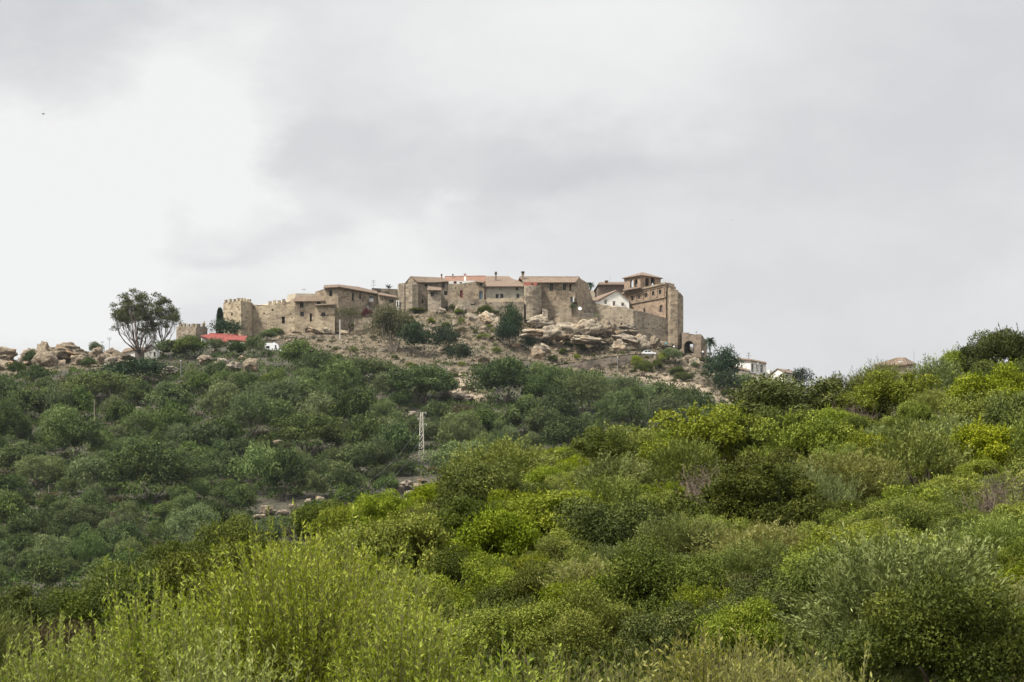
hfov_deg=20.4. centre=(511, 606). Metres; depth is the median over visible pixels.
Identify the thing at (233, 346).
oak tree
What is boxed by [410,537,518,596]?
evergreen bush
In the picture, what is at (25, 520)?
oak tree
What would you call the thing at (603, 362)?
retaining wall
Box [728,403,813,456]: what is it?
evergreen bush
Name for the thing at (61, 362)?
boulder
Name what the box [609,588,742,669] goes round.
evergreen bush
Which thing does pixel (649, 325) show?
curtain wall
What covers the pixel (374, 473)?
oak tree
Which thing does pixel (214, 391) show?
wild olive tree
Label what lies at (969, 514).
leafy bush
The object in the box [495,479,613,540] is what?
leafy bush
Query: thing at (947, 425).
wild olive bush
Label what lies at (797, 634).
leafy bush
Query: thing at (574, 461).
leafy bush
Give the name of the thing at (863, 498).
leafy bush
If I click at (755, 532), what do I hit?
pale olive bush
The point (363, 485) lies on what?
wild olive tree
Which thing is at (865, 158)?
sky
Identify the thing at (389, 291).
stone house
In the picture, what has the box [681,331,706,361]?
gatehouse
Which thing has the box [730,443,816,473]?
evergreen bush
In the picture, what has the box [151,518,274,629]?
evergreen bush
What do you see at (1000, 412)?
evergreen bush
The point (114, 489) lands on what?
heath bush
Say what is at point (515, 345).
rock outcrop
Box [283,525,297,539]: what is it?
heath bush
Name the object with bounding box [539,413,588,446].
oak tree
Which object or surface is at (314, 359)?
oak tree
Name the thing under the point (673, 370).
slope bush
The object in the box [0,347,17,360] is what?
rock outcrop
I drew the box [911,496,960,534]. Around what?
leafy bush
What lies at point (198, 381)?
oak tree
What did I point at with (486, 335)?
slope bush
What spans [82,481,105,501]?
wild olive tree
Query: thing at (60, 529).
oak tree
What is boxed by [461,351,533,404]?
oak tree
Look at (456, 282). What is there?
terrace block
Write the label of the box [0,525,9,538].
wild olive tree
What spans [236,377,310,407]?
wild olive tree
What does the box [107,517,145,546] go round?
oak tree
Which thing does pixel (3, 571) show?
wild olive tree
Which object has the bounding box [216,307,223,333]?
cypress tree
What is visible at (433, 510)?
evergreen bush
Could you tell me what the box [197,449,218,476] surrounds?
oak tree
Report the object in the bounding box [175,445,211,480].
oak tree
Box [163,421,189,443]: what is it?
wild olive tree
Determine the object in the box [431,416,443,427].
oak tree
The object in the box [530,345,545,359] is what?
rock outcrop
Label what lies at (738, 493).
evergreen bush
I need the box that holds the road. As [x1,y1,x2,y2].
[558,353,658,364]
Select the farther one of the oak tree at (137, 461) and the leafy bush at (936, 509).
the oak tree at (137, 461)
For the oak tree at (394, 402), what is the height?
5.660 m
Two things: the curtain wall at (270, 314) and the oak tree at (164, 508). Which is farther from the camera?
the curtain wall at (270, 314)
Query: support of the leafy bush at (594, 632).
on the hillside
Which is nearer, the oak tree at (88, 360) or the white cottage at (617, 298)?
the oak tree at (88, 360)
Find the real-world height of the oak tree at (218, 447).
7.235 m
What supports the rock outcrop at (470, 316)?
on the hill
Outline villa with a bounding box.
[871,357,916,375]
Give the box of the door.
[479,291,482,298]
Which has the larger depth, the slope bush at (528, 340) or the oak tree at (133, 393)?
the slope bush at (528, 340)
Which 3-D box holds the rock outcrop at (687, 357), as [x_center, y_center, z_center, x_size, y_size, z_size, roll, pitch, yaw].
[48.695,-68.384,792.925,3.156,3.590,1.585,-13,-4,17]
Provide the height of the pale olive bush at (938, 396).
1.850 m
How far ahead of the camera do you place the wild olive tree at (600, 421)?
623.32 m
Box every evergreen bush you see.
[0,582,74,615]
[0,592,67,658]
[0,637,31,664]
[27,586,90,623]
[46,579,140,634]
[83,554,211,646]
[86,566,141,633]
[100,558,162,582]
[133,533,198,565]
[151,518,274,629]
[178,535,250,560]
[193,511,282,553]
[213,555,339,626]
[288,496,351,543]
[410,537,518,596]
[415,502,454,521]
[428,621,450,643]
[430,453,540,508]
[431,491,510,558]
[432,464,461,498]
[446,341,475,362]
[464,553,585,610]
[500,592,535,612]
[523,478,559,495]
[547,496,629,532]
[551,491,690,551]
[554,422,640,464]
[574,542,610,565]
[585,523,730,619]
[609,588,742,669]
[617,451,646,463]
[621,458,671,478]
[657,474,676,486]
[658,451,834,528]
[696,576,796,634]
[705,371,856,423]
[715,557,811,617]
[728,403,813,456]
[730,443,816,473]
[734,441,790,463]
[752,531,903,630]
[813,370,866,391]
[824,498,866,525]
[827,556,1023,681]
[832,412,879,436]
[857,493,884,505]
[877,413,932,441]
[888,478,912,493]
[923,510,991,553]
[957,323,1023,372]
[968,354,1023,379]
[978,386,1023,434]
[999,539,1023,575]
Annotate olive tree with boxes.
[0,485,13,498]
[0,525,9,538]
[0,538,9,552]
[0,564,9,583]
[12,452,69,489]
[14,437,32,447]
[14,549,39,571]
[26,532,81,561]
[29,531,40,543]
[33,423,45,441]
[35,381,75,411]
[38,408,53,423]
[40,401,79,429]
[42,441,56,452]
[46,498,76,515]
[54,368,146,402]
[54,476,79,495]
[59,556,81,575]
[64,450,112,487]
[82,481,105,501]
[88,341,104,350]
[88,429,112,451]
[88,449,106,459]
[98,517,114,529]
[99,394,125,419]
[107,424,130,438]
[108,510,147,534]
[111,436,136,447]
[113,498,141,520]
[113,534,145,557]
[119,407,154,434]
[146,387,162,409]
[159,503,221,538]
[162,439,179,450]
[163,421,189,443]
[164,514,183,538]
[171,492,201,510]
[175,517,212,549]
[179,476,213,503]
[181,366,199,381]
[197,397,216,413]
[199,496,226,521]
[204,336,227,352]
[204,376,238,414]
[212,391,241,420]
[220,388,274,438]
[226,369,245,391]
[227,439,278,493]
[227,509,251,523]
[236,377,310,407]
[241,333,266,357]
[269,327,283,332]
[286,445,314,488]
[287,374,302,383]
[290,367,307,378]
[294,388,334,416]
[298,469,326,499]
[308,384,342,406]
[312,457,336,483]
[314,446,341,466]
[315,354,365,394]
[334,303,363,334]
[347,475,366,490]
[363,369,408,398]
[366,398,400,418]
[375,413,401,428]
[419,419,437,439]
[419,435,487,471]
[436,409,488,443]
[471,431,494,445]
[485,407,500,422]
[496,423,521,440]
[517,392,539,400]
[518,430,543,445]
[519,443,533,450]
[529,360,551,375]
[551,367,613,413]
[576,410,597,426]
[590,416,610,428]
[593,385,650,428]
[612,374,637,389]
[633,392,688,431]
[639,384,658,404]
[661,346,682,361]
[677,402,707,427]
[735,373,759,391]
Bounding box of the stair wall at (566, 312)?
[555,308,570,317]
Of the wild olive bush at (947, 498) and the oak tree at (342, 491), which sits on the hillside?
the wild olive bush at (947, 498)
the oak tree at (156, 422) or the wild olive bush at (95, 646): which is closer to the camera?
the wild olive bush at (95, 646)
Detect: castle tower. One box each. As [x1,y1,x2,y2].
[223,298,253,335]
[667,284,682,346]
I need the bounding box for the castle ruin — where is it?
[176,321,206,340]
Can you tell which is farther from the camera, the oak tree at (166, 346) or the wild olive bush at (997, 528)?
the oak tree at (166, 346)
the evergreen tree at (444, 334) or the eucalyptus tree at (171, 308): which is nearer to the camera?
the evergreen tree at (444, 334)
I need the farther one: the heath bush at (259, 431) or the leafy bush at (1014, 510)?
the heath bush at (259, 431)
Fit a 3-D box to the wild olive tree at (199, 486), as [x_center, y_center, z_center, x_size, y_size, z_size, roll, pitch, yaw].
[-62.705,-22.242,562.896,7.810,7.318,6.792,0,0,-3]
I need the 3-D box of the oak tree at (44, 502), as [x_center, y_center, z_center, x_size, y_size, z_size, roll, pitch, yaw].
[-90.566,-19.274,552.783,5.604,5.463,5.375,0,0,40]
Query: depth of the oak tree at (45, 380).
718.22 m
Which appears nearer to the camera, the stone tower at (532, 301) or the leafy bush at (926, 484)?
the leafy bush at (926, 484)
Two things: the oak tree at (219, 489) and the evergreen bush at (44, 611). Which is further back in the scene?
the oak tree at (219, 489)
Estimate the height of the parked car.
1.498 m
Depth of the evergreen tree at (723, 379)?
752.25 m
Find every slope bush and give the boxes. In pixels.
[349,347,358,350]
[402,362,414,366]
[408,307,425,310]
[447,304,454,311]
[455,327,467,333]
[457,317,464,323]
[461,386,472,391]
[476,304,492,313]
[476,333,490,338]
[478,355,489,363]
[491,346,502,351]
[519,336,536,350]
[547,355,557,360]
[558,347,567,354]
[630,355,642,362]
[631,359,655,376]
[652,360,664,368]
[657,351,669,361]
[668,366,688,375]
[673,372,693,381]
[691,361,698,366]
[720,388,733,397]
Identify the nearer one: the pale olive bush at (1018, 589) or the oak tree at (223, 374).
the pale olive bush at (1018, 589)
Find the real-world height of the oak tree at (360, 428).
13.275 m
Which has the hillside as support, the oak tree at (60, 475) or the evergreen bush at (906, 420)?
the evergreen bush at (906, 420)
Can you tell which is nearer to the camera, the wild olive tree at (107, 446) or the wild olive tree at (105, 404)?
the wild olive tree at (107, 446)
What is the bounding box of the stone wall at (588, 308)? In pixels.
[584,301,593,316]
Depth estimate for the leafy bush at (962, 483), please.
63.23 m
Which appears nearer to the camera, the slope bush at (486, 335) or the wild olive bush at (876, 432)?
the wild olive bush at (876, 432)
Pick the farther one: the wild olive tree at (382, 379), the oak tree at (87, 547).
the wild olive tree at (382, 379)
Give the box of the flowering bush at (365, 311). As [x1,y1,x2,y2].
[360,308,372,317]
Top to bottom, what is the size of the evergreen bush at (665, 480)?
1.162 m
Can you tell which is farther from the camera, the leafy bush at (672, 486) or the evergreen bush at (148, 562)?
the evergreen bush at (148, 562)
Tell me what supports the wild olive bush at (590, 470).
on the hillside
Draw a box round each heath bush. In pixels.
[0,468,14,475]
[19,613,109,656]
[36,490,58,497]
[103,486,124,491]
[103,495,128,503]
[148,538,165,546]
[229,472,259,482]
[256,429,272,436]
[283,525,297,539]
[403,498,448,520]
[423,466,438,473]
[452,401,477,413]
[725,572,765,584]
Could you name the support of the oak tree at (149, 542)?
on the hill
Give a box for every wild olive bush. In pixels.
[74,558,137,590]
[81,635,131,657]
[278,544,329,568]
[343,559,467,625]
[431,433,571,483]
[461,596,521,628]
[559,449,664,496]
[577,469,651,503]
[586,538,670,566]
[633,511,733,557]
[635,430,731,488]
[643,549,692,564]
[676,550,737,575]
[711,532,802,580]
[764,519,1023,646]
[798,620,945,681]
[847,415,981,487]
[852,423,887,436]
[878,418,892,430]
[902,352,963,392]
[906,482,978,514]
[913,458,968,481]
[914,411,988,446]
[936,404,956,421]
[943,508,1023,557]
[966,490,1011,512]
[973,475,1012,491]
[978,482,1023,525]
[991,410,1023,465]
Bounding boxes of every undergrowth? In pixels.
[0,347,796,594]
[0,349,641,588]
[0,362,1023,681]
[0,387,1022,681]
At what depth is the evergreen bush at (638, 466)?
84.52 m
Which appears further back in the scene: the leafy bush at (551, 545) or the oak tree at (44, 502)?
the oak tree at (44, 502)
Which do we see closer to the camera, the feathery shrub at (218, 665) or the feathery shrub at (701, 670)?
the feathery shrub at (218, 665)
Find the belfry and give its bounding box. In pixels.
[622,272,662,298]
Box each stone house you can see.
[294,296,323,334]
[315,284,377,331]
[315,303,335,334]
[372,288,397,299]
[378,292,396,308]
[405,274,448,308]
[427,286,440,312]
[444,274,485,282]
[448,280,485,300]
[518,271,591,319]
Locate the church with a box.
[622,280,671,317]
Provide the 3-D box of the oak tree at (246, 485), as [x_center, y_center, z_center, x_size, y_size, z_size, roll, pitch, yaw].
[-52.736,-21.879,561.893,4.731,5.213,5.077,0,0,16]
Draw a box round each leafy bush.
[246,538,283,559]
[279,548,411,587]
[307,529,336,546]
[308,495,374,535]
[320,496,453,575]
[328,524,360,547]
[344,486,417,531]
[404,478,441,504]
[405,502,436,514]
[421,544,527,619]
[434,497,546,564]
[438,621,521,664]
[451,593,615,666]
[463,485,538,519]
[469,560,527,597]
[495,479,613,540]
[501,549,557,570]
[512,528,600,565]
[518,461,567,488]
[520,573,665,674]
[528,460,581,482]
[528,568,663,618]
[532,442,576,463]
[543,519,592,548]
[544,470,579,493]
[549,541,609,577]
[554,453,594,469]
[579,421,655,456]
[635,487,695,518]
[636,399,772,473]
[637,428,674,448]
[638,429,710,458]
[639,480,695,496]
[659,577,742,616]
[673,510,759,548]
[683,472,721,490]
[688,586,801,665]
[690,542,738,568]
[739,405,863,462]
[762,538,913,576]
[765,636,820,665]
[783,515,895,555]
[795,623,854,648]
[796,504,863,540]
[810,439,866,465]
[816,402,860,425]
[828,365,942,420]
[837,425,918,462]
[838,480,943,519]
[846,492,969,533]
[852,519,968,575]
[855,487,891,503]
[879,396,942,424]
[900,459,947,481]
[907,471,990,508]
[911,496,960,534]
[917,476,948,488]
[932,386,1020,438]
[933,506,991,530]
[937,344,1005,378]
[938,552,1013,576]
[940,414,1023,469]
[944,358,1023,407]
[948,453,1006,481]
[977,497,1023,530]
[981,471,1006,482]
[981,532,1023,575]
[981,557,1023,588]
[990,446,1023,495]
[1008,606,1023,676]
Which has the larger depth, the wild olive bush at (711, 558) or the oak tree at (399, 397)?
the oak tree at (399, 397)
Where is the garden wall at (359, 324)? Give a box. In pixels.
[354,317,371,331]
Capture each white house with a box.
[732,358,766,376]
[766,368,792,382]
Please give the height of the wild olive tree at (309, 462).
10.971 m
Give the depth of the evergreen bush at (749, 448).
78.66 m
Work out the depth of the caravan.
772.95 m
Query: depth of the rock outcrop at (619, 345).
795.28 m
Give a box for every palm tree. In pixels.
[587,282,594,290]
[703,337,715,357]
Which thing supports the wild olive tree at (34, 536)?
on the hill
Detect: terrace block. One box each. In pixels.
[287,293,314,299]
[449,281,474,283]
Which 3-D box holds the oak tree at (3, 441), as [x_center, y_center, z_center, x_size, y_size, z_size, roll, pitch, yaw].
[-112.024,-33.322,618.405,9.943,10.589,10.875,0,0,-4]
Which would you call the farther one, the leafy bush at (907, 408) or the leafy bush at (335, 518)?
the leafy bush at (335, 518)
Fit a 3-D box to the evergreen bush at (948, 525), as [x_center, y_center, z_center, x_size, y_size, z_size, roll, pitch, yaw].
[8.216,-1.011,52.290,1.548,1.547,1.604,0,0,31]
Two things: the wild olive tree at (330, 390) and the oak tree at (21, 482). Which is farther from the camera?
the wild olive tree at (330, 390)
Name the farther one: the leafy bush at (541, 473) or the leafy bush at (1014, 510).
the leafy bush at (541, 473)
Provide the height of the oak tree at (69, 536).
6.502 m
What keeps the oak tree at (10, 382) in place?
on the hill
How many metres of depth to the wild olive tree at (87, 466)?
575.86 m
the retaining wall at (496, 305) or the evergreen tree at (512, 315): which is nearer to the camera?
the evergreen tree at (512, 315)
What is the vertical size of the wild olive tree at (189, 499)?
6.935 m
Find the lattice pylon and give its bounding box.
[418,412,426,460]
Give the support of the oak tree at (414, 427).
on the hill
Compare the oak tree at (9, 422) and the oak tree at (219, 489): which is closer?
the oak tree at (219, 489)
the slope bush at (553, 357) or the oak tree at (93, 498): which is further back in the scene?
the slope bush at (553, 357)
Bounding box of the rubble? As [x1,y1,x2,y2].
[277,310,713,402]
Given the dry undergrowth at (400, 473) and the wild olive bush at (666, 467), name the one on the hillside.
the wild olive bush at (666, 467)
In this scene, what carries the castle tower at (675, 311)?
on the hill
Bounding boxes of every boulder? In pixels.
[0,359,12,370]
[56,360,65,365]
[70,354,87,364]
[88,347,102,358]
[95,353,105,364]
[104,357,117,365]
[142,376,149,381]
[162,366,178,374]
[194,411,202,417]
[197,354,211,364]
[214,358,228,363]
[225,361,242,370]
[243,358,257,371]
[252,514,266,518]
[259,505,276,515]
[277,509,288,515]
[393,485,404,492]
[399,480,413,489]
[408,411,418,416]
[417,479,427,483]
[443,391,452,397]
[453,394,473,401]
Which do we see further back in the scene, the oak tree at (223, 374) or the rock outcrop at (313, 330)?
the rock outcrop at (313, 330)
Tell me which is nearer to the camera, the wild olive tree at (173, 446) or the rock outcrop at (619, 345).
the wild olive tree at (173, 446)
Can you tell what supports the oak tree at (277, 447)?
on the hill
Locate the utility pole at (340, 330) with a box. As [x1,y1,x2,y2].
[339,319,340,338]
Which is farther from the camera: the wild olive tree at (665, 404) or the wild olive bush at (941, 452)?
the wild olive tree at (665, 404)
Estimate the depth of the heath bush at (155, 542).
502.33 m
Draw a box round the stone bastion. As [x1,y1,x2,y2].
[398,283,417,313]
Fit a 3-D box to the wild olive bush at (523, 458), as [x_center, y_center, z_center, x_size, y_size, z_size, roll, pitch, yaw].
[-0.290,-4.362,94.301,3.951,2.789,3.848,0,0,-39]
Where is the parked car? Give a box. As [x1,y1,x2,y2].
[642,350,655,353]
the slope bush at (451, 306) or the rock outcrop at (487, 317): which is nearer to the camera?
the rock outcrop at (487, 317)
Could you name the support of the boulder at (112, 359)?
on the hill
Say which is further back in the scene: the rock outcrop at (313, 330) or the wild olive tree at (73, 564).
the rock outcrop at (313, 330)
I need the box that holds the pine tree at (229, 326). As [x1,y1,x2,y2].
[206,317,243,334]
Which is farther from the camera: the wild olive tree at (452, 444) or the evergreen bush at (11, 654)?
the wild olive tree at (452, 444)
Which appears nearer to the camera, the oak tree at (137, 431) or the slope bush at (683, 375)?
the oak tree at (137, 431)
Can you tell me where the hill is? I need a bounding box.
[0,308,808,596]
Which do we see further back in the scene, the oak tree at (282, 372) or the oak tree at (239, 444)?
the oak tree at (282, 372)
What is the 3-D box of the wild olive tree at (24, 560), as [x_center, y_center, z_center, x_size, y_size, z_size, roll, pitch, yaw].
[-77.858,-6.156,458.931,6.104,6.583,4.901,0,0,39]
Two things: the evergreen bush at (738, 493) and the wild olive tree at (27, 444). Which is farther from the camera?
the wild olive tree at (27, 444)
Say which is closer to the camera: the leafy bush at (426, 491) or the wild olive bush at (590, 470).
the wild olive bush at (590, 470)
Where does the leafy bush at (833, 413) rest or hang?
on the hillside
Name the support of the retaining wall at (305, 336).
on the hill
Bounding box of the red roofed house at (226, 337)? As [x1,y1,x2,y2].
[201,333,250,346]
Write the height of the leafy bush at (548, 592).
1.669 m
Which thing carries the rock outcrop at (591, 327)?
on the hill
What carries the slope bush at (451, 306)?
on the hill
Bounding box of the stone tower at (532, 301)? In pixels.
[524,285,541,319]
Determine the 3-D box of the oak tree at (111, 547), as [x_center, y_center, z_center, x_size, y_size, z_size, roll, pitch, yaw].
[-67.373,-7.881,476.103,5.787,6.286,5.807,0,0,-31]
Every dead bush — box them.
[653,452,750,504]
[832,397,881,418]
[951,464,1023,516]
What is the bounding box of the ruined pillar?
[542,309,547,317]
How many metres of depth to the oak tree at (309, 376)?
676.52 m
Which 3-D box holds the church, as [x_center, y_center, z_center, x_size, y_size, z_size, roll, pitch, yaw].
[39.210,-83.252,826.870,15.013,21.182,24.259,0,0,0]
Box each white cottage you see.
[121,347,143,360]
[142,345,159,359]
[592,290,629,307]
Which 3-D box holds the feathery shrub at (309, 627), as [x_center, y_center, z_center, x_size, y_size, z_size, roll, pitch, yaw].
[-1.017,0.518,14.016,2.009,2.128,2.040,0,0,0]
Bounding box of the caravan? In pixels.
[265,343,278,349]
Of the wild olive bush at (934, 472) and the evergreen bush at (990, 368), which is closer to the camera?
the wild olive bush at (934, 472)
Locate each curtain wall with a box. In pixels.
[253,298,294,334]
[594,303,667,341]
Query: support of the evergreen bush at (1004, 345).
on the hillside
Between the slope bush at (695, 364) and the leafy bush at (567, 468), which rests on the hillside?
the leafy bush at (567, 468)
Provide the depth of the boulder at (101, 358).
763.95 m
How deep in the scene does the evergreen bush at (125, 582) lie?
60.89 m
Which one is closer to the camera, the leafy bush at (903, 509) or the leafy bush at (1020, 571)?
the leafy bush at (1020, 571)
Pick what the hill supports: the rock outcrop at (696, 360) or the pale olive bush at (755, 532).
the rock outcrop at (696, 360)
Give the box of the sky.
[0,0,1023,388]
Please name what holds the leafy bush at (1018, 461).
on the hillside
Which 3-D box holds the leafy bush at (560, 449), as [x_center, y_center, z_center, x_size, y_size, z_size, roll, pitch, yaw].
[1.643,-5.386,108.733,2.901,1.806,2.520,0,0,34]
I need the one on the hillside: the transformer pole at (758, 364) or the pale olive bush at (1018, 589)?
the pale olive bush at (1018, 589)
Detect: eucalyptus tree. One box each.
[109,288,183,359]
[143,296,181,354]
[361,300,415,351]
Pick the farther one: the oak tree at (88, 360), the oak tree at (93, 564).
the oak tree at (88, 360)
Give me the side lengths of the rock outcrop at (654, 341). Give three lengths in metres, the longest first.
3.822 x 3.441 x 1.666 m
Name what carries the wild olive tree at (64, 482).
on the hill
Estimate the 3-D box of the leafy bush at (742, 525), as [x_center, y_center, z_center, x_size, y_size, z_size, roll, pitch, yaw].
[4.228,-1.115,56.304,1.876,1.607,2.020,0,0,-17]
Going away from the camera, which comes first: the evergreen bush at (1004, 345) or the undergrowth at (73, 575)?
the evergreen bush at (1004, 345)
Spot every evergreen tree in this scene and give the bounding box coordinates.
[88,357,175,380]
[395,319,434,355]
[427,320,461,353]
[493,318,523,346]
[497,301,523,343]
[701,344,746,388]
[711,368,740,396]
[791,367,816,384]
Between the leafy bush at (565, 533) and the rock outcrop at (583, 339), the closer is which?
the leafy bush at (565, 533)
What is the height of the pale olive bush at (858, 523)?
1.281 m
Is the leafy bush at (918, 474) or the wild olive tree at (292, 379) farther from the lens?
the wild olive tree at (292, 379)
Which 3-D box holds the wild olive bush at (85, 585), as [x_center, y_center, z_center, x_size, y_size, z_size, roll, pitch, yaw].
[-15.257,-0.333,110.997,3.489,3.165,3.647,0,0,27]
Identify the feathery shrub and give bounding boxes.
[0,597,134,681]
[56,547,256,681]
[130,584,310,681]
[139,499,482,681]
[316,566,495,681]
[450,618,565,681]
[513,623,598,681]
[559,636,677,681]
[630,619,800,681]
[707,621,826,681]
[767,639,878,681]
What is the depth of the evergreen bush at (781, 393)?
96.38 m
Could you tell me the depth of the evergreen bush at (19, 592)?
82.96 m
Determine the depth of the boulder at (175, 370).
734.80 m
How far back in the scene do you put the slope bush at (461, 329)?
786.43 m
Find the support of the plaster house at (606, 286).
on the hill
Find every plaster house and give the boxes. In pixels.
[485,272,523,301]
[594,280,623,301]
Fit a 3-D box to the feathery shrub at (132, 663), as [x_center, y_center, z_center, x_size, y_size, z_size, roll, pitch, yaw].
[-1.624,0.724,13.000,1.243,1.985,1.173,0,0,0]
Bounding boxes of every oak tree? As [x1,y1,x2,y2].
[0,377,13,402]
[0,393,32,442]
[0,432,19,451]
[0,442,44,470]
[0,473,19,491]
[0,488,33,523]
[0,546,18,572]
[4,507,43,535]
[4,531,36,555]
[5,361,28,376]
[5,378,17,389]
[5,388,48,419]
[9,472,27,491]
[14,432,37,443]
[15,552,69,589]
[18,489,36,505]
[19,363,50,381]
[21,348,36,364]
[29,444,46,455]
[33,385,50,415]
[34,375,54,387]
[34,410,107,463]
[35,512,51,531]
[36,507,52,529]
[37,493,58,509]
[40,521,71,538]
[48,468,72,482]
[50,508,74,527]
[51,501,113,529]
[53,532,74,549]
[60,384,96,419]
[65,531,111,573]
[68,521,98,540]
[75,487,106,508]
[79,555,111,574]
[80,357,97,364]
[89,526,109,542]
[93,542,116,559]
[96,547,144,573]
[100,429,115,444]
[101,434,205,504]
[103,398,135,423]
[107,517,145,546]
[110,432,153,460]
[120,385,149,404]
[129,427,147,439]
[134,535,152,545]
[137,382,154,401]
[137,411,161,430]
[137,544,161,557]
[141,379,196,410]
[143,519,166,539]
[149,430,167,447]
[150,421,171,441]
[151,499,181,518]
[152,339,188,357]
[153,399,193,427]
[165,511,184,520]
[166,485,196,500]
[172,333,208,358]
[175,422,227,447]
[175,439,212,457]
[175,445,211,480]
[176,382,197,392]
[186,370,211,395]
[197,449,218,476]
[200,498,231,522]
[202,360,230,376]
[203,417,244,441]
[207,481,239,505]
[209,369,231,385]
[210,448,247,479]
[211,438,230,457]
[223,478,238,486]
[223,485,257,509]
[225,340,245,356]
[227,437,250,454]
[227,513,253,528]
[233,371,264,390]
[237,483,258,495]
[255,515,280,529]
[258,518,285,540]
[259,328,278,340]
[259,373,280,383]
[259,439,276,451]
[259,443,313,501]
[261,407,347,455]
[266,397,304,436]
[268,444,283,453]
[270,366,288,377]
[278,338,320,369]
[286,378,330,410]
[292,347,350,371]
[292,497,323,520]
[299,368,332,388]
[325,386,380,420]
[325,459,366,487]
[332,482,361,503]
[336,441,384,471]
[338,411,388,445]
[342,355,400,383]
[361,389,377,400]
[362,431,394,470]
[367,463,395,481]
[373,473,400,492]
[376,396,396,408]
[378,421,420,462]
[384,412,403,424]
[386,361,459,404]
[389,388,409,409]
[390,459,418,476]
[403,415,418,424]
[404,420,428,441]
[421,398,453,418]
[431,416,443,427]
[457,407,495,440]
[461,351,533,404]
[483,434,514,450]
[488,429,500,436]
[492,416,508,429]
[502,395,543,436]
[522,405,560,433]
[523,364,572,398]
[534,383,580,417]
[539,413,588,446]
[626,384,646,403]
[629,420,648,432]
[647,379,677,401]
[662,383,715,408]
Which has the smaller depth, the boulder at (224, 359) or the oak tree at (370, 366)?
the oak tree at (370, 366)
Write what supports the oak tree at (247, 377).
on the hill
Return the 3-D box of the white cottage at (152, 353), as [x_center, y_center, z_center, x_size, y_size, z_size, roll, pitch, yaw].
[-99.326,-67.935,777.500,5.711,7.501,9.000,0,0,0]
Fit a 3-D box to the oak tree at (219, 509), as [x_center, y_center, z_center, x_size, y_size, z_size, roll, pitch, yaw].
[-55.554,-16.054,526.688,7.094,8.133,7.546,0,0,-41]
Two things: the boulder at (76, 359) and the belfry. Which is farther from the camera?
the belfry
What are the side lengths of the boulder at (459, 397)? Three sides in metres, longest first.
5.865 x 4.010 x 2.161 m
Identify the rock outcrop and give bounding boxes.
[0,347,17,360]
[21,352,90,364]
[31,350,57,366]
[35,341,54,351]
[52,342,88,359]
[89,353,137,359]
[103,347,126,359]
[306,327,323,334]
[322,327,333,334]
[438,308,445,312]
[454,305,466,312]
[465,312,480,320]
[478,311,495,323]
[490,317,502,328]
[510,343,519,348]
[519,329,543,336]
[527,315,555,328]
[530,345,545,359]
[539,343,549,351]
[541,324,566,340]
[555,322,581,339]
[570,335,605,344]
[574,319,604,335]
[597,319,616,337]
[610,333,640,343]
[611,339,628,352]
[613,329,637,334]
[617,324,637,329]
[632,334,652,350]
[649,335,659,348]
[657,340,671,348]
[681,354,691,362]
[688,358,702,368]
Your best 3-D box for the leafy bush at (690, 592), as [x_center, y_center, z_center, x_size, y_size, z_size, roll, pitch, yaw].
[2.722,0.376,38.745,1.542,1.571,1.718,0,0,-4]
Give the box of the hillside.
[41,391,1018,681]
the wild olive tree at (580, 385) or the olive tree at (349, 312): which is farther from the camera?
the olive tree at (349, 312)
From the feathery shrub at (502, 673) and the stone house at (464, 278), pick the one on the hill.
the stone house at (464, 278)
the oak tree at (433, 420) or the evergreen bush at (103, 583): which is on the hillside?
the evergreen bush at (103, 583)
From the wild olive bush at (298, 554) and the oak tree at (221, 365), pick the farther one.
the oak tree at (221, 365)
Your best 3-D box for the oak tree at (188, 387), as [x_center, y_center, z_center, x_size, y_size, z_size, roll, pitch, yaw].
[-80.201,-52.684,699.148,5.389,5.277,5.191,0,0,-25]
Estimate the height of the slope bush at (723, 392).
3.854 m
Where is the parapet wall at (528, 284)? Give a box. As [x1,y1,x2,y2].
[524,283,536,285]
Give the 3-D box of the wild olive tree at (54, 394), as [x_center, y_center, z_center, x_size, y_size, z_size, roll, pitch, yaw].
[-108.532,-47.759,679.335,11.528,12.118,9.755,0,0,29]
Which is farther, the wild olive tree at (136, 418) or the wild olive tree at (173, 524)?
the wild olive tree at (136, 418)
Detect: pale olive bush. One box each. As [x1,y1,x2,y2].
[524,553,618,598]
[682,515,821,558]
[787,446,912,504]
[822,515,906,539]
[909,385,979,413]
[1000,576,1023,605]
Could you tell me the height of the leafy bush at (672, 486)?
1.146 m
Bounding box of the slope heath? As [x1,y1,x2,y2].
[0,309,732,403]
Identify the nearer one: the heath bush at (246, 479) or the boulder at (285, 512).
the boulder at (285, 512)
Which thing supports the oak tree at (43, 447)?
on the hill
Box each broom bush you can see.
[0,599,42,656]
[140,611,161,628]
[689,470,734,514]
[760,457,865,521]
[846,358,908,383]
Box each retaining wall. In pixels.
[288,334,354,338]
[448,299,485,311]
[486,302,523,321]
[552,317,597,323]
[556,354,657,369]
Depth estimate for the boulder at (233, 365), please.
731.77 m
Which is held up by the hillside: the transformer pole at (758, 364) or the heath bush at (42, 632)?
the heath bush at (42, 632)
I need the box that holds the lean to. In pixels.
[735,366,749,376]
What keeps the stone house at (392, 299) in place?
on the hill
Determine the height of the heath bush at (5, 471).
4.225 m

